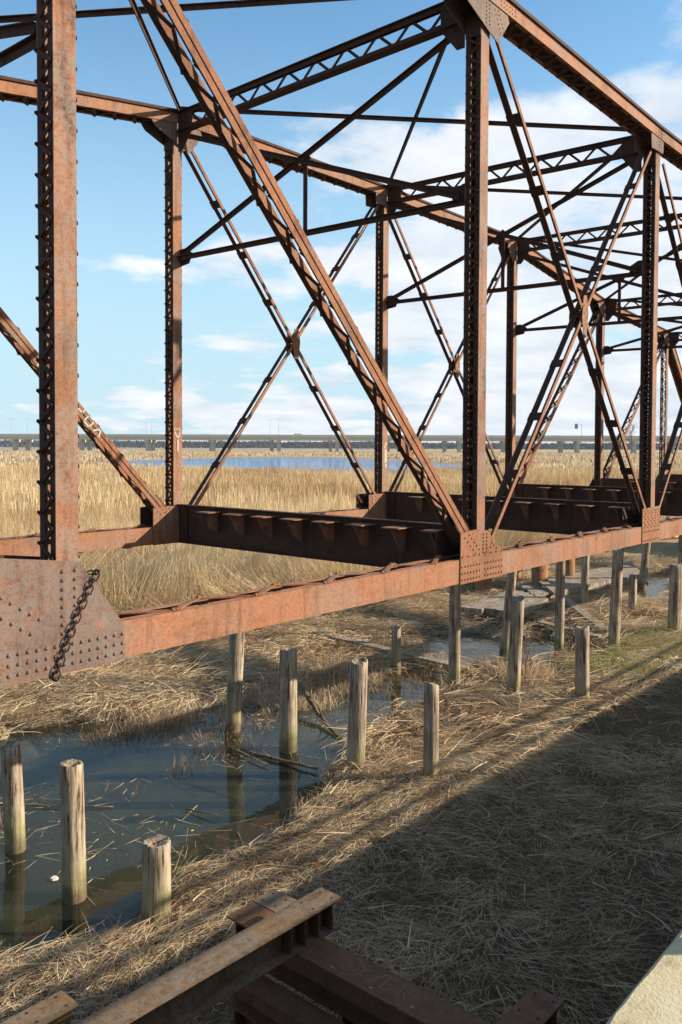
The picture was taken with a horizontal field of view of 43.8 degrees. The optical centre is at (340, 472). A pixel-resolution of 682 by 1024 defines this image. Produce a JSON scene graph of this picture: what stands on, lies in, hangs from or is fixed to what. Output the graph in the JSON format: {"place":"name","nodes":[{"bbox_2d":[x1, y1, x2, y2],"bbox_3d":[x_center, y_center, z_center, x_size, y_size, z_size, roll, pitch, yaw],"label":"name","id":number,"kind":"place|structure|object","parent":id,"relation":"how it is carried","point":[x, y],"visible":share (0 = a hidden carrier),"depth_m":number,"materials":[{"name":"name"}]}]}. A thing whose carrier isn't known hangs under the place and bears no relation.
{"place":"outdoors","nodes":[
{"label":"outdoors","id":0,"kind":"place"},
{"bbox_2d":[50,875,58,881],"bbox_3d":[-3.028,4.303,8.979,0.089,0.036,0.089,2,2,41],"label":"stone","id":1,"kind":"object","parent":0,"point":[54,878],"visible":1,"depth_m":8.96,"materials":[{"name":"white stone"}]},
{"bbox_2d":[18,448,461,473],"bbox_3d":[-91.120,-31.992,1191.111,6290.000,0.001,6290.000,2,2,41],"label":"water","id":2,"kind":"structure","parent":0,"point":[293,462],"depth_m":232.65,"materials":[{"name":"blue liquid"}]},
{"bbox_2d":[1,740,27,891],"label":"timber pile","id":3,"kind":"object","parent":2,"relation":"in","point":[13,812],"visible":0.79,"depth_m":9.54,"materials":[{"name":"brown wood"}]},
{"bbox_2d":[0,793,112,806],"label":"branch","id":4,"kind":"object","parent":2,"relation":"on","point":[37,804],"visible":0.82,"depth_m":10.77,"materials":[{"name":"brown plant"}]},
{"bbox_2d":[59,759,87,944],"bbox_3d":[-2.702,4.226,8.620,0.270,2.606,0.283,2,2,41],"label":"timber pile","id":5,"kind":"object","parent":2,"relation":"in","point":[73,846],"visible":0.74,"depth_m":8.51,"materials":[{"name":"wood"}]},
{"bbox_2d":[185,808,217,814],"bbox_3d":[-1.747,4.217,10.553,0.510,0.099,0.054,1,2,30],"label":"branch","id":6,"kind":"object","parent":2,"relation":"on","point":[200,811],"visible":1,"depth_m":10.57,"materials":[{"name":"brown plant"}]},
{"bbox_2d":[224,631,244,758],"bbox_3d":[-1.740,3.821,13.705,0.398,3.114,0.276,0,2,6],"label":"timber pile","id":7,"kind":"object","parent":2,"relation":"in","point":[234,682],"visible":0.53,"depth_m":13.58,"materials":[{"name":"grey wood"}]},
{"bbox_2d":[228,745,268,764],"bbox_3d":[-1.371,4.118,12.493,0.038,0.137,0.959,-1,2,-44],"label":"branch","id":8,"kind":"object","parent":2,"relation":"on","point":[237,750],"visible":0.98,"depth_m":12.49,"materials":[{"name":"brown wood"}]},
{"bbox_2d":[240,749,317,769],"bbox_3d":[-0.939,4.104,12.341,1.416,0.264,0.111,1,2,34],"label":"branch","id":9,"kind":"object","parent":2,"relation":"on","point":[256,754],"visible":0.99,"depth_m":12.36,"materials":[{"name":"brown plant"}]},
{"bbox_2d":[279,647,296,780],"bbox_3d":[-0.797,4.029,12.826,0.284,2.759,0.275,2,2,41],"label":"timber pile","id":10,"kind":"object","parent":2,"relation":"in","point":[288,707],"visible":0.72,"depth_m":12.71,"materials":[{"name":"grey wood"}]},
{"bbox_2d":[0,632,594,905],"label":"floating straw","id":11,"kind":"object","parent":2,"relation":"on","point":[210,770],"visible":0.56,"depth_m":11.73,"materials":[{"name":"white plant"}]},
{"bbox_2d":[298,683,339,738],"bbox_3d":[-0.444,3.958,14.230,0.267,0.408,1.994,0,2,-18],"label":"branch","id":12,"kind":"object","parent":2,"relation":"on","point":[305,693],"visible":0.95,"depth_m":14.39,"materials":[{"name":"brown plant"}]},
{"bbox_2d":[391,624,400,686],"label":"timber pile","id":13,"kind":"object","parent":2,"relation":"in","point":[396,648],"visible":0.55,"depth_m":17.09,"materials":[{"name":"grey wood"}]},
{"bbox_2d":[0,446,681,1023],"bbox_3d":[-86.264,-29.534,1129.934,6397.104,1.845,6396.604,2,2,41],"label":"ground","id":14,"kind":"structure","parent":0,"point":[256,796],"depth_m":10.89,"materials":[{"name":"brown plant"}]},
{"bbox_2d":[142,834,170,930],"bbox_3d":[-1.763,4.525,8.116,0.288,2.047,0.287,2,2,41],"label":"timber pile","id":15,"kind":"object","parent":14,"relation":"on","point":[156,874],"visible":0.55,"depth_m":7.99,"materials":[{"name":"brown wood"}]},
{"bbox_2d":[234,1010,255,1023],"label":"steel pile","id":16,"kind":"object","parent":14,"relation":"on","point":[239,1018],"visible":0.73,"depth_m":6.05,"materials":[{"name":"brown metal"}]},
{"bbox_2d":[224,975,343,1023],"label":"steel beam","id":17,"kind":"structure","parent":16,"relation":"on","point":[263,999],"depth_m":5.88,"materials":[{"name":"brown metal"}]},
{"bbox_2d":[0,619,594,848],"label":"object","id":18,"kind":"object","parent":14,"relation":"on","point":[205,721],"visible":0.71,"depth_m":13.87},
{"bbox_2d":[0,685,626,1017],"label":"bank grass","id":19,"kind":"structure","parent":14,"relation":"on","point":[431,817],"depth_m":9.32,"materials":[{"name":"beige plant"}]},
{"bbox_2d":[91,645,558,745],"bbox_3d":[-0.086,3.830,15.979,9.131,0.808,2.938,0,2,-21],"label":"reed clump","id":20,"kind":"object","parent":14,"relation":"on","point":[161,718],"visible":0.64,"depth_m":15.31,"materials":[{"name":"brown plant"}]},
{"bbox_2d":[0,570,667,732],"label":"brown weeds","id":21,"kind":"object","parent":14,"relation":"on","point":[407,633],"visible":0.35,"depth_m":18.60,"materials":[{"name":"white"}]},
{"bbox_2d":[0,494,676,685],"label":"reeds","id":22,"kind":"object","parent":14,"relation":"on","point":[175,572],"visible":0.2,"depth_m":26.01,"materials":[{"name":"yellow plant"}]},
{"bbox_2d":[0,462,681,526],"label":"reeds","id":23,"kind":"object","parent":14,"relation":"on","point":[246,485],"visible":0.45,"depth_m":81.19,"materials":[{"name":"beige plant"}]},
{"bbox_2d":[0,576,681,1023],"bbox_3d":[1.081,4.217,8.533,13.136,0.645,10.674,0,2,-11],"label":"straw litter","id":24,"kind":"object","parent":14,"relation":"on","point":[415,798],"visible":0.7,"depth_m":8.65,"materials":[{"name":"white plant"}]},
{"bbox_2d":[0,550,681,798],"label":"straw litter","id":25,"kind":"object","parent":14,"relation":"on","point":[561,708],"visible":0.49,"depth_m":16.06,"materials":[{"name":"brown plant"}]},
{"bbox_2d":[379,710,464,734],"bbox_3d":[1.348,3.930,13.482,1.763,0.205,0.282,-1,2,-31],"label":"branch","id":26,"kind":"object","parent":25,"relation":"on","point":[405,728],"visible":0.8,"depth_m":13.28,"materials":[{"name":"brown plant"}]},
{"bbox_2d":[0,434,681,452],"bbox_3d":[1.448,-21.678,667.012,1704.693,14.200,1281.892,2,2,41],"label":"highway bridge","id":27,"kind":"structure","parent":14,"relation":"on","point":[148,439],"depth_m":640.52,"materials":[{"name":"grey concrete"}]},
{"bbox_2d":[0,440,681,449],"bbox_3d":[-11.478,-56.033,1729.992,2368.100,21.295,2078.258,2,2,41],"label":"woodland","id":28,"kind":"object","parent":14,"relation":"on","point":[287,444],"visible":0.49,"depth_m":1533.91,"materials":[{"name":"green plant"}]},
{"bbox_2d":[0,450,681,471],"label":"reeds","id":29,"kind":"object","parent":14,"relation":"on","point":[360,453],"visible":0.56,"depth_m":323.29,"materials":[{"name":"beige plant"}]},
{"bbox_2d":[341,1016,353,1023],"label":"steel pile","id":30,"kind":"object","parent":14,"relation":"on","point":[345,1020],"visible":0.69,"depth_m":5.77,"materials":[{"name":"brown metal"}]},
{"bbox_2d":[227,902,491,1023],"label":"steel beam","id":31,"kind":"structure","parent":30,"relation":"on","point":[345,983],"depth_m":5.77,"materials":[{"name":"brown metal"}]},
{"bbox_2d":[75,887,341,1023],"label":"steel beam","id":32,"kind":"structure","parent":31,"relation":"on","point":[189,990],"depth_m":5.60,"materials":[{"name":"metal"}]},
{"bbox_2d":[252,889,296,912],"bbox_3d":[-0.426,3.481,6.602,0.520,0.222,0.235,2,2,41],"label":"steel plate","id":33,"kind":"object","parent":31,"relation":"attached to","point":[273,900],"depth_m":6.68,"materials":[{"name":"metal"}]},
{"bbox_2d":[496,986,564,1023],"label":"steel beam","id":34,"kind":"structure","parent":31,"relation":"on","point":[534,1005],"depth_m":5.07,"materials":[{"name":"metal"}]},
{"bbox_2d":[346,657,367,770],"bbox_3d":[0.200,4.021,11.877,0.332,2.842,0.267,0,2,-9],"label":"timber pile","id":35,"kind":"object","parent":14,"relation":"on","point":[357,713],"visible":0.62,"depth_m":11.75,"materials":[{"name":"wood"}]},
{"bbox_2d":[312,630,468,670],"bbox_3d":[0.965,3.815,18.293,4.252,0.153,0.220,2,2,42],"label":"plank","id":36,"kind":"object","parent":14,"relation":"on","point":[386,648],"visible":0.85,"depth_m":18.32,"materials":[{"name":"grey wood"}]},
{"bbox_2d":[423,681,438,781],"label":"timber pile","id":37,"kind":"object","parent":14,"relation":"on","point":[431,735],"visible":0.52,"depth_m":11.33,"materials":[{"name":"wood"}]},
{"bbox_2d":[448,584,460,689],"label":"timber pile","id":38,"kind":"object","parent":14,"relation":"on","point":[454,629],"visible":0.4,"depth_m":16.08,"materials":[{"name":"grey wood"}]},
{"bbox_2d":[476,578,491,594],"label":"pipe pile","id":39,"kind":"object","parent":14,"relation":"on","point":[481,584],"visible":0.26,"depth_m":25.91,"materials":[{"name":"brown metal"}]},
{"bbox_2d":[461,590,547,616],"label":"plank platform","id":40,"kind":"structure","parent":14,"relation":"on","point":[532,604],"depth_m":22.64,"materials":[{"name":"grey wood"}]},
{"bbox_2d":[499,571,516,662],"bbox_3d":[3.652,3.600,18.817,0.499,3.289,0.227,0,2,-3],"label":"timber pile","id":41,"kind":"object","parent":14,"relation":"on","point":[509,596],"visible":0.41,"depth_m":18.71,"materials":[{"name":"grey wood"}]},
{"bbox_2d":[506,596,524,694],"bbox_3d":[3.161,3.807,15.567,0.377,3.069,0.258,0,2,3],"label":"timber pile","id":42,"kind":"object","parent":14,"relation":"on","point":[516,635],"visible":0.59,"depth_m":15.45,"materials":[{"name":"grey wood"}]},
{"bbox_2d":[522,627,532,679],"bbox_3d":[3.571,3.539,16.340,0.225,1.108,0.195,1,2,35],"label":"dried weed","id":43,"kind":"object","parent":14,"relation":"on","point":[526,647],"visible":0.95,"depth_m":16.34,"materials":[{"name":"brown plant"}]},
{"bbox_2d":[531,564,547,585],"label":"pipe pile","id":44,"kind":"object","parent":14,"relation":"on","point":[539,573],"visible":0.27,"depth_m":25.75,"materials":[{"name":"brown metal"}]},
{"bbox_2d":[554,561,564,655],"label":"timber pile","id":45,"kind":"object","parent":14,"relation":"on","point":[559,605],"visible":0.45,"depth_m":19.08,"materials":[{"name":"grey wood"}]},
{"bbox_2d":[536,620,600,637],"bbox_3d":[5.477,3.786,20.491,0.220,0.071,2.063,-1,2,-29],"label":"plank","id":46,"kind":"object","parent":14,"relation":"on","point":[591,634],"visible":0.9,"depth_m":20.42,"materials":[{"name":"grey wood"}]},
{"bbox_2d":[564,611,574,655],"bbox_3d":[4.929,3.504,18.281,0.218,1.008,0.221,0,2,-16],"label":"dried weed","id":47,"kind":"object","parent":14,"relation":"on","point":[569,632],"visible":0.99,"depth_m":18.31,"materials":[{"name":"brown plant"}]},
{"bbox_2d":[565,558,574,575],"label":"pipe pile","id":48,"kind":"object","parent":14,"relation":"on","point":[570,567],"visible":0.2,"depth_m":27.62,"materials":[{"name":"brown metal"}]},
{"bbox_2d":[520,561,639,597],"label":"plank platform","id":49,"kind":"structure","parent":14,"relation":"on","point":[629,568],"depth_m":26.55,"materials":[{"name":"grey wood"}]},
{"bbox_2d":[539,581,608,631],"bbox_3d":[6.250,3.573,23.041,0.240,0.397,5.361,0,2,-3],"label":"plank","id":50,"kind":"object","parent":49,"relation":"on","point":[573,605],"visible":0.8,"depth_m":22.54,"materials":[{"name":"grey wood"}]},
{"bbox_2d":[575,626,589,702],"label":"timber pile","id":51,"kind":"object","parent":14,"relation":"on","point":[582,680],"visible":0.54,"depth_m":14.83,"materials":[{"name":"grey wood"}]},
{"bbox_2d":[580,555,589,608],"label":"timber pile","id":52,"kind":"object","parent":14,"relation":"on","point":[584,578],"visible":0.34,"depth_m":23.70,"materials":[{"name":"grey wood"}]},
{"bbox_2d":[608,548,623,651],"bbox_3d":[6.091,3.469,18.918,0.375,3.565,0.252,0,2,-6],"label":"timber pile","id":53,"kind":"object","parent":14,"relation":"on","point":[616,594],"visible":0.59,"depth_m":18.80,"materials":[{"name":"grey wood"}]},
{"bbox_2d":[559,617,681,684],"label":"green grass","id":54,"kind":"structure","parent":14,"relation":"on","point":[621,654],"depth_m":17.70,"materials":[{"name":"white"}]},
{"bbox_2d":[625,424,638,453],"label":"bare tree","id":55,"kind":"object","parent":14,"relation":"on","point":[631,432],"visible":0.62,"depth_m":518.12,"materials":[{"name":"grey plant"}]},
{"bbox_2d":[628,574,636,610],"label":"timber pile","id":56,"kind":"object","parent":14,"relation":"on","point":[632,597],"visible":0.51,"depth_m":23.17,"materials":[{"name":"grey wood"}]},
{"bbox_2d":[606,930,681,1023],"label":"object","id":57,"kind":"structure","parent":14,"relation":"on","point":[654,996],"depth_m":2.15,"materials":[{"name":"concrete"}]},
{"bbox_2d":[637,542,650,597],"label":"timber pile","id":58,"kind":"object","parent":14,"relation":"on","point":[643,574],"visible":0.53,"depth_m":27.16,"materials":[{"name":"grey wood"}]},
{"bbox_2d":[641,664,665,680],"bbox_3d":[5.818,3.733,15.802,0.429,0.353,0.043,1,2,9],"label":"stake","id":59,"kind":"object","parent":14,"relation":"on","point":[652,673],"visible":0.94,"depth_m":15.79,"materials":[{"name":"wood"}]},
{"bbox_2d":[667,563,681,633],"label":"timber pile","id":60,"kind":"object","parent":14,"relation":"on","point":[674,617],"visible":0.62,"depth_m":20.16,"materials":[{"name":"grey wood"}]},
{"bbox_2d":[678,535,681,563],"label":"timber pile","id":61,"kind":"object","parent":14,"relation":"on","point":[679,548],"visible":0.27,"depth_m":32.04,"materials":[{"name":"grey wood"}]},
{"bbox_2d":[0,0,681,447],"label":"sky","id":62,"kind":"structure","parent":0,"point":[231,341],"materials":[{"name":"blue"}]},
{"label":"steel pile","id":63,"kind":"object","parent":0,"visible":0},
{"bbox_3d":[-1.722,3.706,3.423,3.100,0.220,0.220,2,2,41],"label":"steel beam","id":64,"kind":"object","parent":63,"relation":"on","visible":0},
{"bbox_2d":[0,990,78,1023],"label":"steel beam","id":65,"kind":"structure","parent":64,"relation":"on","point":[57,1007],"depth_m":5.27,"materials":[{"name":"metal"}]},
{"bbox_3d":[19.231,2.654,36.556,8.616,3.830,2.200,2,2,41],"label":"concrete pier","id":66,"kind":"object","parent":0,"visible":0},
{"bbox_2d":[0,0,681,687],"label":"truss bridge","id":67,"kind":"structure","parent":66,"relation":"on","point":[412,542],"depth_m":12.49,"materials":[{"name":"metal"}]},
{"bbox_2d":[48,569,99,681],"bbox_3d":[-2.072,1.179,6.575,0.143,0.817,0.414,2,2,41],"label":"chain","id":68,"kind":"object","parent":67,"relation":"hanging from","point":[62,656],"visible":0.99,"depth_m":6.52,"materials":[{"name":"metal"}]}
]}

